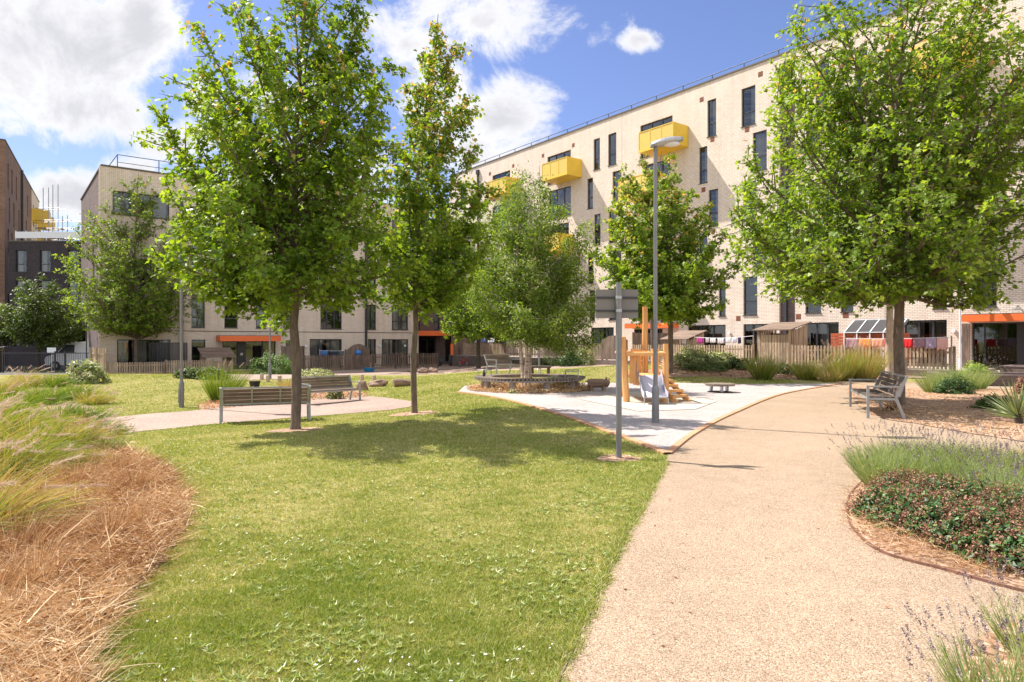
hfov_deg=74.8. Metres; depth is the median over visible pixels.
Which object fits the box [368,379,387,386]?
boulder
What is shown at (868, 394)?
park bench
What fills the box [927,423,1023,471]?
lavender
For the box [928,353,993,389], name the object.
lavender
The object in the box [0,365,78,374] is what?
road
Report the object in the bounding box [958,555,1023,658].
lavender
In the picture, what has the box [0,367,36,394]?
ornamental grass
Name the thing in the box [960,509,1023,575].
flowering shrub
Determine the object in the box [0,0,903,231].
sky
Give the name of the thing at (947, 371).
lavender
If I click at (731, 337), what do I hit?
washing line
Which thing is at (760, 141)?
window
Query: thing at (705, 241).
window
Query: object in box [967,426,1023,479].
lavender
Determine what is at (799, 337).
garden shed
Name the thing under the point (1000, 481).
lavender
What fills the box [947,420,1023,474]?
lavender
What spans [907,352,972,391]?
lavender
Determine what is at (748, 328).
window
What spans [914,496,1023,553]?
flowering shrub
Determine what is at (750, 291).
window
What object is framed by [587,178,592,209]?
window
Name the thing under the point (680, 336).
garden shed
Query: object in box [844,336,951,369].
washing line
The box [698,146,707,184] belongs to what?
window
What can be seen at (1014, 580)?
planting bed
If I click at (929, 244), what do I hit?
maple tree
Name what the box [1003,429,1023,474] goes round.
lavender
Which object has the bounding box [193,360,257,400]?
ornamental grass
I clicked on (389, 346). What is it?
window
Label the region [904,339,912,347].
towel
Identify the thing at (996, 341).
window
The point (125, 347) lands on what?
window
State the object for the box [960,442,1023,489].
lavender
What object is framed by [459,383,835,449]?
playground surface
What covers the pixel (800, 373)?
ornamental grass
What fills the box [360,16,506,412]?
maple tree
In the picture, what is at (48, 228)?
scaffolding
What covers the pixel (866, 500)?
flowering shrub
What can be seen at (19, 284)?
window
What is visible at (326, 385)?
park bench
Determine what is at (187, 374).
shrub
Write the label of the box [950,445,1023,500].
lavender
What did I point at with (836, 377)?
ornamental grass
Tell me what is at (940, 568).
bed kerb
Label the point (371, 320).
window
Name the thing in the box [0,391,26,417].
ornamental grass
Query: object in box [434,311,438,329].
window
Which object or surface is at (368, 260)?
window
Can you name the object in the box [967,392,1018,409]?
shrub
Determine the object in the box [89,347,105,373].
fence panel
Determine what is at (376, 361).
garden fence
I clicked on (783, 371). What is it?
shrub
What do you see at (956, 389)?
shrub
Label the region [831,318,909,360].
greenhouse
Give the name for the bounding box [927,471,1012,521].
flowering shrub
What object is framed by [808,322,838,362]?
window
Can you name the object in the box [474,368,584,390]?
round bench
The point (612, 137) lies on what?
window
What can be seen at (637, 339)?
fence panel
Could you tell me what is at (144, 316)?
maple tree
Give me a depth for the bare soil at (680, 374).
26.32 m
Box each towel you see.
[320,351,327,355]
[710,338,715,342]
[845,339,858,348]
[859,339,870,346]
[872,339,883,346]
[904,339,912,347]
[913,338,924,347]
[925,338,935,348]
[937,337,947,350]
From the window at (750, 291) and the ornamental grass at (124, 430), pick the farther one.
the window at (750, 291)
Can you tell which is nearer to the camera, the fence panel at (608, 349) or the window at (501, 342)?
the fence panel at (608, 349)
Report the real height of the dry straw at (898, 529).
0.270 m
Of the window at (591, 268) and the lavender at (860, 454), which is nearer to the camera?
the lavender at (860, 454)
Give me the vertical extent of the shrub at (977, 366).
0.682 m
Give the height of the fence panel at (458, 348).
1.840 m
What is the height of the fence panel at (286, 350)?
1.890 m
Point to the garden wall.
(470, 359)
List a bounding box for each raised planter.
[927,371,1023,386]
[999,365,1023,371]
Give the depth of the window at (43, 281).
57.26 m
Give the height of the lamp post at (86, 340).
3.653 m
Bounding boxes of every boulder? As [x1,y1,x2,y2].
[356,380,367,389]
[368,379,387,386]
[418,368,429,372]
[428,368,437,372]
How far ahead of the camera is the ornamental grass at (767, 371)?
24.63 m
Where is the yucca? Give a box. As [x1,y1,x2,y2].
[980,377,1023,423]
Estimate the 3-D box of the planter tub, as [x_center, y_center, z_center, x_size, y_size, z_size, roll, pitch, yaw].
[-9.475,1.582,24.677,0.430,0.235,0.430,0,0,0]
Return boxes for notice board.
[47,348,55,369]
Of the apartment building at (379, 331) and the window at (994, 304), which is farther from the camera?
the apartment building at (379, 331)
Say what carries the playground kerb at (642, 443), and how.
on the ground at (342, 449)
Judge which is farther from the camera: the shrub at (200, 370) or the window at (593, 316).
the window at (593, 316)
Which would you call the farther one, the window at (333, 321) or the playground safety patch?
the window at (333, 321)
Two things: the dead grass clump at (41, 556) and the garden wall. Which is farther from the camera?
the garden wall
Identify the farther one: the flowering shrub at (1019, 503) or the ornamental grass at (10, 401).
the ornamental grass at (10, 401)
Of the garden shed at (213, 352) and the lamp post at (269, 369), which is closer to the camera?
the lamp post at (269, 369)
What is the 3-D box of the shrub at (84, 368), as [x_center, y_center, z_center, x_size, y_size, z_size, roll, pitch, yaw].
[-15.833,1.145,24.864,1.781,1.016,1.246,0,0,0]
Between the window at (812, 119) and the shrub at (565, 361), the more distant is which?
the shrub at (565, 361)
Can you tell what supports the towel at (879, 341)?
hanging from the washing line at (904, 338)
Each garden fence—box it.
[108,361,165,373]
[165,359,213,373]
[301,354,372,370]
[372,353,438,368]
[463,343,537,356]
[538,343,607,359]
[632,344,754,361]
[791,345,884,365]
[905,346,955,370]
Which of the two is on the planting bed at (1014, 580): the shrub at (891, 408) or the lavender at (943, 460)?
the lavender at (943, 460)
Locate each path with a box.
[80,396,410,432]
[228,365,614,379]
[561,381,1023,681]
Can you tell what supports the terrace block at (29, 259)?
on the ground at (342, 449)
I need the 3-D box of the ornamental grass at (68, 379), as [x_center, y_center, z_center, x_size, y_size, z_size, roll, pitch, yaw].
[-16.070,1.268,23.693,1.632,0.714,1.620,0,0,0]
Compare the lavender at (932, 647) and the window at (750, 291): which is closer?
the lavender at (932, 647)
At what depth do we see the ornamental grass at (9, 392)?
17.23 m
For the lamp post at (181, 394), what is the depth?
17.62 m
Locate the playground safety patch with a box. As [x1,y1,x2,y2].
[582,392,715,410]
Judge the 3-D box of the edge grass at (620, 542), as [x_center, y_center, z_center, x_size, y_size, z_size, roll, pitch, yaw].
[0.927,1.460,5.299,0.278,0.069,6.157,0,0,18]
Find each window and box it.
[15,250,26,272]
[17,280,26,300]
[40,250,50,272]
[41,280,50,298]
[69,250,77,270]
[69,280,77,301]
[113,191,168,218]
[117,339,169,371]
[130,259,150,286]
[191,298,203,327]
[192,340,204,366]
[224,305,236,327]
[256,302,266,328]
[310,339,340,367]
[320,304,342,329]
[367,242,375,262]
[367,273,375,296]
[367,305,375,329]
[368,339,375,362]
[374,339,408,365]
[392,218,402,233]
[392,306,407,329]
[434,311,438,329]
[492,332,505,352]
[493,170,509,200]
[493,204,508,228]
[548,150,570,184]
[548,186,570,219]
[550,222,568,246]
[550,259,570,283]
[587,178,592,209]
[588,255,593,283]
[590,290,594,320]
[592,327,613,342]
[593,138,599,170]
[593,214,600,245]
[607,133,615,166]
[610,212,616,242]
[612,170,620,203]
[613,250,620,280]
[640,116,672,158]
[646,159,669,191]
[689,325,725,354]
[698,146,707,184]
[700,236,706,253]
[706,99,715,137]
[709,189,717,226]
[718,279,725,316]
[741,85,755,127]
[742,277,757,315]
[744,181,755,218]
[744,324,766,360]
[752,130,766,172]
[753,248,766,267]
[804,291,820,313]
[807,119,820,157]
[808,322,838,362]
[816,62,828,105]
[840,305,852,312]
[855,47,866,90]
[905,320,946,365]
[973,257,996,307]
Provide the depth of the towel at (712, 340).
37.23 m
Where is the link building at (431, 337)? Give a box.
[418,218,469,363]
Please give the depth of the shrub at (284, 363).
40.95 m
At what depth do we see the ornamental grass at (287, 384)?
25.11 m
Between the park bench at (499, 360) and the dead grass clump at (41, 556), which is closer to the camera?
the dead grass clump at (41, 556)
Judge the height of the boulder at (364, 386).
0.362 m
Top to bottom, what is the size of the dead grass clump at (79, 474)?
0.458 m
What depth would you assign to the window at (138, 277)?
45.84 m
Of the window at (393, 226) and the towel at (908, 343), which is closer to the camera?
the towel at (908, 343)
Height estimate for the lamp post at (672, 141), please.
5.253 m
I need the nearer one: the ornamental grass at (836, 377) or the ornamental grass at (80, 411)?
the ornamental grass at (80, 411)
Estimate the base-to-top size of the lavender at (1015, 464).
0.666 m
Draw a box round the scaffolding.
[35,185,80,239]
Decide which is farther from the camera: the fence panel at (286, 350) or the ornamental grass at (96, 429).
the fence panel at (286, 350)
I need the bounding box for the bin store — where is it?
[0,346,7,370]
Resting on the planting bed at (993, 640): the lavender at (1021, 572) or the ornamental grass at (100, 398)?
the lavender at (1021, 572)
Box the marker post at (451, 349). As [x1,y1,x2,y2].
[450,344,453,354]
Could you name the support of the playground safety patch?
on the playground surface
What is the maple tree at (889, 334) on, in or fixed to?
on the mulch bed at (779, 376)
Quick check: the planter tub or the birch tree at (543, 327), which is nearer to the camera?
the birch tree at (543, 327)
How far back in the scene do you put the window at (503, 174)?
60.06 m
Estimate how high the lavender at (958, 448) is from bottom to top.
0.636 m
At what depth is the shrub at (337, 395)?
20.07 m
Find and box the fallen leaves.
[625,431,946,666]
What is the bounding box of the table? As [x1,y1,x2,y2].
[532,366,550,373]
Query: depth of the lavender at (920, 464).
6.83 m
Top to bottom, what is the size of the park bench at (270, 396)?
0.782 m
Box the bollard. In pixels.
[265,375,269,381]
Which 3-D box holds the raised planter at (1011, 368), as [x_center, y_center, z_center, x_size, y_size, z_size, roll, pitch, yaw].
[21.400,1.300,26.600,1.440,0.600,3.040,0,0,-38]
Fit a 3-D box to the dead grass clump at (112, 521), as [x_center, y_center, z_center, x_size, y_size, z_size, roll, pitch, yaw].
[-3.069,1.353,5.143,0.889,0.318,0.854,0,0,31]
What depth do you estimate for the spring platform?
19.18 m
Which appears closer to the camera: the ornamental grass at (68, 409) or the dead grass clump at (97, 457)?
the dead grass clump at (97, 457)
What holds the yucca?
on the mulch bed at (978, 415)
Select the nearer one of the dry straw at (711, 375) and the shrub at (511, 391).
the shrub at (511, 391)
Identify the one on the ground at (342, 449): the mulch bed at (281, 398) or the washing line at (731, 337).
the mulch bed at (281, 398)
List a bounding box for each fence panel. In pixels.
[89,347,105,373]
[281,346,304,371]
[344,344,369,368]
[451,336,488,354]
[601,335,627,360]
[632,332,675,359]
[771,333,791,364]
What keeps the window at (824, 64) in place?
in the apartment building at (715, 122)
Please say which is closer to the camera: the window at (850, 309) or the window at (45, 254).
the window at (850, 309)
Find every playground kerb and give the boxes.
[456,391,670,454]
[664,383,841,453]
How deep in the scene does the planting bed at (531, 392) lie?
19.45 m
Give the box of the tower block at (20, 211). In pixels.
[0,139,54,365]
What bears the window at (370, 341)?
in the apartment building at (379, 331)
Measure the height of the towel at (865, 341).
0.367 m
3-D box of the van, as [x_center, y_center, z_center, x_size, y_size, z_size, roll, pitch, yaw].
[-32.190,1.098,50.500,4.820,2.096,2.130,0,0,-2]
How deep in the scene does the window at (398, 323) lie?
57.06 m
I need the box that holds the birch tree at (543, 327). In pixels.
[460,160,609,386]
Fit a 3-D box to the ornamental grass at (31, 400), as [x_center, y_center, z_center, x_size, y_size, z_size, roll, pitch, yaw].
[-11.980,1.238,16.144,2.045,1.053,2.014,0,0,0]
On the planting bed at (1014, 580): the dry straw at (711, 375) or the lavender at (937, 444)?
the lavender at (937, 444)
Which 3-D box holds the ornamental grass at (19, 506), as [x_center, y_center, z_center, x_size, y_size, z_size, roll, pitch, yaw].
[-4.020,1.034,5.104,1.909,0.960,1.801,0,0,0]
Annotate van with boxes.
[44,342,88,369]
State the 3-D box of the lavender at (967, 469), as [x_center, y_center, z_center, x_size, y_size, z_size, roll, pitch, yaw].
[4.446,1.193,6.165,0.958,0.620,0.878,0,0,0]
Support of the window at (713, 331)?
in the apartment building at (715, 122)
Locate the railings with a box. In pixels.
[1,351,88,372]
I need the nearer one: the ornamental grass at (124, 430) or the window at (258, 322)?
the ornamental grass at (124, 430)
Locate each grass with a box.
[0,365,57,386]
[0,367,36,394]
[0,371,62,412]
[0,380,70,440]
[0,384,24,397]
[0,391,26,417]
[0,391,71,470]
[0,393,83,430]
[0,400,107,482]
[0,412,111,454]
[0,425,118,536]
[11,374,82,403]
[26,387,107,421]
[29,439,120,472]
[32,405,137,451]
[37,367,77,386]
[48,371,107,399]
[59,391,125,421]
[71,384,120,404]
[72,408,138,434]
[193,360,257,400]
[275,374,291,385]
[535,460,671,681]
[736,342,790,379]
[785,344,829,379]
[806,353,850,381]
[816,336,875,380]
[835,337,893,381]
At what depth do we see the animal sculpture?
19.77 m
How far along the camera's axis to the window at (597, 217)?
49.88 m
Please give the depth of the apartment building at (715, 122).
40.96 m
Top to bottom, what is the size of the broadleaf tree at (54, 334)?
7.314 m
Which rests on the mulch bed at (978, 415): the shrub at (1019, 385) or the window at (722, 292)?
the shrub at (1019, 385)
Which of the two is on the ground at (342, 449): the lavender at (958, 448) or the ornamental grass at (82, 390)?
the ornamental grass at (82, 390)
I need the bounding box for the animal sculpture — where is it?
[585,377,609,390]
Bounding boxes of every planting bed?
[470,384,593,392]
[848,448,1023,587]
[959,617,1023,681]
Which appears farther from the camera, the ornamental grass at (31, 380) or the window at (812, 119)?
the window at (812, 119)
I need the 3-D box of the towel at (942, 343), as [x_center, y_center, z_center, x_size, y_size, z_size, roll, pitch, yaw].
[17.417,0.114,27.124,0.072,0.546,0.413,0,0,-38]
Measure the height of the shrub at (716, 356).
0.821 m
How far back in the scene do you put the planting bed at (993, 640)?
3.16 m
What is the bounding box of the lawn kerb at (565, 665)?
[558,473,659,681]
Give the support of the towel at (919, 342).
hanging from the washing line at (904, 338)
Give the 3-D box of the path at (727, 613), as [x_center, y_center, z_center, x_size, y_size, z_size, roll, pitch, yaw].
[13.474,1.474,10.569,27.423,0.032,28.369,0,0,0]
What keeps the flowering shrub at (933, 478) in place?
on the planting bed at (1014, 580)
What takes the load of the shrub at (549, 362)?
on the ground at (342, 449)
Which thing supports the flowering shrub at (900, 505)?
on the planting bed at (1014, 580)
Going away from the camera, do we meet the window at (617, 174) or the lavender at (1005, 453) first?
the lavender at (1005, 453)
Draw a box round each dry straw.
[0,413,230,681]
[196,385,370,409]
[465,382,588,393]
[650,362,910,378]
[826,453,1023,578]
[932,614,1023,680]
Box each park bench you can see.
[219,385,310,423]
[301,375,360,399]
[484,354,520,374]
[849,370,908,418]
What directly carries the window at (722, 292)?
in the apartment building at (715, 122)
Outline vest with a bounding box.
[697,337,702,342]
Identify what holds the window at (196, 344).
in the apartment building at (379, 331)
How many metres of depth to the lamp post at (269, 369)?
29.02 m
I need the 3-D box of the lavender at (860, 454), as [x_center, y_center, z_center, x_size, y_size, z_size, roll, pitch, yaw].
[4.024,1.203,7.382,1.053,0.614,0.960,0,0,0]
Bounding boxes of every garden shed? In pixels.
[197,347,235,371]
[660,330,706,359]
[752,322,810,364]
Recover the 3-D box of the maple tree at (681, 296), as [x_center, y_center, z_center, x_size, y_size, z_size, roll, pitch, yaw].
[6.209,-3.089,26.434,5.819,8.899,6.201,0,0,30]
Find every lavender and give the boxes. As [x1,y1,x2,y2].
[82,423,124,447]
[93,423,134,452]
[824,423,932,473]
[828,433,937,486]
[844,417,942,463]
[851,426,969,476]
[880,417,973,463]
[893,429,998,484]
[900,597,1023,681]
[902,614,1023,681]
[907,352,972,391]
[909,417,1005,466]
[910,434,1022,482]
[913,353,976,387]
[925,436,1023,485]
[925,444,1023,503]
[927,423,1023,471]
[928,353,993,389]
[938,598,1023,681]
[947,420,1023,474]
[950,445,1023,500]
[953,354,1007,388]
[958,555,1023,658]
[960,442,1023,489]
[963,453,1023,506]
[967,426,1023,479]
[972,465,1023,509]
[979,445,1023,488]
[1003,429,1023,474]
[1010,563,1023,600]
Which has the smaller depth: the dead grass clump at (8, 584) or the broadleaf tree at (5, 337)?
the dead grass clump at (8, 584)
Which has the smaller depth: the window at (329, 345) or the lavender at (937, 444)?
the lavender at (937, 444)
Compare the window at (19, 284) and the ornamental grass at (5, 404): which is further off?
the window at (19, 284)
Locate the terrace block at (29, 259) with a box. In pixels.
[8,231,80,365]
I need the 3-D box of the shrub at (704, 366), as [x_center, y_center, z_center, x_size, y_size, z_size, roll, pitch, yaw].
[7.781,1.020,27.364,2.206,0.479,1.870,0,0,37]
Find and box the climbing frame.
[615,306,690,403]
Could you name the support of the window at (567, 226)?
in the apartment building at (715, 122)
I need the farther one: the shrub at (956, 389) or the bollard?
the bollard
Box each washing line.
[694,335,753,344]
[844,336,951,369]
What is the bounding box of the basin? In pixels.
[363,368,374,371]
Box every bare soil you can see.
[266,427,321,431]
[389,410,439,415]
[597,454,641,460]
[648,368,704,376]
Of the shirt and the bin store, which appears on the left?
the bin store
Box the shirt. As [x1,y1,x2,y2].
[718,338,723,343]
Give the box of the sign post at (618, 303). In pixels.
[596,282,637,457]
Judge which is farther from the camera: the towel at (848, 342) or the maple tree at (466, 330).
the maple tree at (466, 330)
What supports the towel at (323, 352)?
hanging from the washing line
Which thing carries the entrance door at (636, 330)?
in the apartment building at (715, 122)
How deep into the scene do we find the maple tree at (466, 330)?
48.18 m
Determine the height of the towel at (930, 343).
0.481 m
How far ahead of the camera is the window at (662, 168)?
44.81 m
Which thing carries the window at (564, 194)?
in the apartment building at (715, 122)
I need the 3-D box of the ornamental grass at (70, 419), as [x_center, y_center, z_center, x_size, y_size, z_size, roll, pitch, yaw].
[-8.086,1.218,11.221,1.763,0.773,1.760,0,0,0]
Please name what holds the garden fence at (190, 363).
on the ground at (342, 449)
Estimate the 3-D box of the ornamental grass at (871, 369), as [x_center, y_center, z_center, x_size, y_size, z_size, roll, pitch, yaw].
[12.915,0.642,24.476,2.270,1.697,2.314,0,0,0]
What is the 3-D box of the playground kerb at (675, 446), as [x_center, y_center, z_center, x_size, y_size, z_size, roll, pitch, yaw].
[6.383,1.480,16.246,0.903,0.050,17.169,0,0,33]
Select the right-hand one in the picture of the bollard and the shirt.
the shirt
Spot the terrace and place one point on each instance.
(991, 369)
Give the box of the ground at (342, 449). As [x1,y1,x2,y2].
[0,363,922,681]
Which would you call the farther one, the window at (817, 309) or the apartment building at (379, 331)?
the apartment building at (379, 331)
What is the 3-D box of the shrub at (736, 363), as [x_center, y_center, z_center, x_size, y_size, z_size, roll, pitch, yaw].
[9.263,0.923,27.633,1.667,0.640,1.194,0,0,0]
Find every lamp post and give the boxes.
[85,321,87,358]
[177,209,197,407]
[268,261,279,378]
[650,136,682,422]
[958,299,961,368]
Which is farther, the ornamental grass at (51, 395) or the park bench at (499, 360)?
the park bench at (499, 360)
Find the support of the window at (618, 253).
in the apartment building at (715, 122)
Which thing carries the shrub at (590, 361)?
on the ground at (342, 449)
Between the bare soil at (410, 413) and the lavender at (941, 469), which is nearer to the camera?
the lavender at (941, 469)
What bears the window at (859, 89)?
in the apartment building at (715, 122)
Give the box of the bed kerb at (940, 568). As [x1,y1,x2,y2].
[846,481,1023,591]
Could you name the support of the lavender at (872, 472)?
on the planting bed at (1014, 580)
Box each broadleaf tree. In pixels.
[0,272,88,370]
[0,305,19,350]
[63,310,84,365]
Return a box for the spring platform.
[705,383,734,392]
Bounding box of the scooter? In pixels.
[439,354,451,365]
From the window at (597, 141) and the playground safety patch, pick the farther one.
the window at (597, 141)
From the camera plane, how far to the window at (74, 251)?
57.27 m
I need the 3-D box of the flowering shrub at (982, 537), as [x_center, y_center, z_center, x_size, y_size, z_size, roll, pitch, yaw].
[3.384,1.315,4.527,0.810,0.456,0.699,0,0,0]
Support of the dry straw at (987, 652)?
on the planting bed at (993, 640)
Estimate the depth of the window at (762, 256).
39.95 m
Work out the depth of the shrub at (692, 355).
28.26 m
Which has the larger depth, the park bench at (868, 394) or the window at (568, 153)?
the window at (568, 153)
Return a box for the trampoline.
[149,343,186,373]
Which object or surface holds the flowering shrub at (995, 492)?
on the planting bed at (1014, 580)
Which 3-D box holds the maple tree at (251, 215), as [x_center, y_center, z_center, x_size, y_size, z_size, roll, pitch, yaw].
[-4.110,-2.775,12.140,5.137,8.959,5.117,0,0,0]
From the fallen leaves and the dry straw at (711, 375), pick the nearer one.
the fallen leaves
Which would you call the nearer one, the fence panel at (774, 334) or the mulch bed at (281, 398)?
the mulch bed at (281, 398)
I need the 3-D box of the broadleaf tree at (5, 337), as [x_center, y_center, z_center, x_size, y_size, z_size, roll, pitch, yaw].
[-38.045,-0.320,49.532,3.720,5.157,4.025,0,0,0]
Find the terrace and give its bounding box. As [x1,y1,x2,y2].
[465,355,995,371]
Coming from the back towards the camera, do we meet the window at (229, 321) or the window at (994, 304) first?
the window at (229, 321)
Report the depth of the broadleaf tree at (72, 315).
51.76 m
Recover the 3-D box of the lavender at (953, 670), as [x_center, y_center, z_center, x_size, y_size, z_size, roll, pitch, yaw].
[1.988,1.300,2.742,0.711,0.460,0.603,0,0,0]
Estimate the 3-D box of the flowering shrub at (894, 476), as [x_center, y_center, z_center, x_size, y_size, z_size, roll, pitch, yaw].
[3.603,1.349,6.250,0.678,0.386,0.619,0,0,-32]
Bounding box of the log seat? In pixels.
[393,379,410,386]
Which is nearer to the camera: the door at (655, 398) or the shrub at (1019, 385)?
the door at (655, 398)
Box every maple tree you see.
[51,172,209,373]
[128,0,427,429]
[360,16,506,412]
[437,192,517,367]
[584,152,743,372]
[718,0,1023,404]
[842,171,910,374]
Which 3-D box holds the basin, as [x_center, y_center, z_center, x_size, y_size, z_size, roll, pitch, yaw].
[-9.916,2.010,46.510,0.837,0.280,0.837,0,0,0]
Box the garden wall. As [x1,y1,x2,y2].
[449,355,956,375]
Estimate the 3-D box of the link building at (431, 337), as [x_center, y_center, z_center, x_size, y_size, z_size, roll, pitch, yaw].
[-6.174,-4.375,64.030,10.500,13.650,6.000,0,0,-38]
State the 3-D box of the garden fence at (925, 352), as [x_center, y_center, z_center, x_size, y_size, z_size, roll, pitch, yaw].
[17.309,0.755,27.796,0.162,1.090,1.898,0,0,-37]
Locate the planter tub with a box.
[249,380,260,386]
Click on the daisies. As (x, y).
(291, 554)
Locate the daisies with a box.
[126,417,552,680]
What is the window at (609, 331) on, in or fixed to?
in the apartment building at (715, 122)
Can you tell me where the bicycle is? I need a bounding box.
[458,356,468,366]
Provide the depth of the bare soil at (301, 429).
11.94 m
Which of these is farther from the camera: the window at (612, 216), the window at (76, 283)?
the window at (76, 283)
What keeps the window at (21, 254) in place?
in the terrace block at (29, 259)
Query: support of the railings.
on the ground at (342, 449)
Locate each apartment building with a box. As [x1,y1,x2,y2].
[80,154,417,373]
[449,0,1023,371]
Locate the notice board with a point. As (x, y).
(51, 350)
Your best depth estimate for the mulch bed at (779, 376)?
26.28 m
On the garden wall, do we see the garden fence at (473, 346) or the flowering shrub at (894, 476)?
the garden fence at (473, 346)
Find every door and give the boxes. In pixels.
[222,341,274,369]
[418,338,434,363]
[635,329,661,332]
[654,396,657,417]
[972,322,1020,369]
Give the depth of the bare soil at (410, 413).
14.28 m
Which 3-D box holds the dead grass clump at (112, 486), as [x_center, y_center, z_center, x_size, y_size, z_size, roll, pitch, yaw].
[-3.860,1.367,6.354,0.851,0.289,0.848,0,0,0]
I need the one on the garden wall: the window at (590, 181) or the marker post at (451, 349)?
the marker post at (451, 349)
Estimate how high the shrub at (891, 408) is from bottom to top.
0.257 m
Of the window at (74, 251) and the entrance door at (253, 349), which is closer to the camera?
the entrance door at (253, 349)
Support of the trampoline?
on the ground at (342, 449)
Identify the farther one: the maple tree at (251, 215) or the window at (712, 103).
the window at (712, 103)
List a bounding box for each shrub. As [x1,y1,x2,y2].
[65,358,111,383]
[172,366,201,378]
[188,366,232,379]
[247,350,291,374]
[301,368,337,375]
[323,384,345,399]
[507,389,518,393]
[532,354,562,365]
[556,348,583,366]
[571,348,596,365]
[673,344,711,365]
[674,361,732,371]
[699,350,738,365]
[724,356,752,369]
[776,362,797,374]
[842,478,914,521]
[858,483,957,533]
[861,467,930,495]
[880,401,898,410]
[887,488,1003,544]
[894,467,974,505]
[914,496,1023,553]
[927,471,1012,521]
[930,371,978,393]
[947,501,1023,572]
[957,360,989,373]
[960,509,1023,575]
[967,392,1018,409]
[970,476,1023,513]
[992,486,1023,516]
[1009,376,1023,393]
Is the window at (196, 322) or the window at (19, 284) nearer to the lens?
the window at (196, 322)
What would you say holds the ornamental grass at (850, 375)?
on the ground at (342, 449)
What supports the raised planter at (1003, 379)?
on the path at (727, 613)
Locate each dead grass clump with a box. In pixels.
[0,472,86,504]
[0,494,102,561]
[0,525,120,602]
[0,548,77,604]
[0,580,94,655]
[10,502,115,540]
[18,447,126,490]
[48,497,165,543]
[62,447,132,472]
[64,472,151,502]
[76,448,163,474]
[80,452,190,490]
[96,491,197,529]
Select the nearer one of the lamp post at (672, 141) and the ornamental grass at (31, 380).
the lamp post at (672, 141)
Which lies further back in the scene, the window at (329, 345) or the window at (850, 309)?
the window at (329, 345)
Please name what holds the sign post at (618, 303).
on the bare soil at (609, 457)
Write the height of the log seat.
0.319 m
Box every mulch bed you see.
[199,388,368,409]
[659,364,878,378]
[847,383,1023,440]

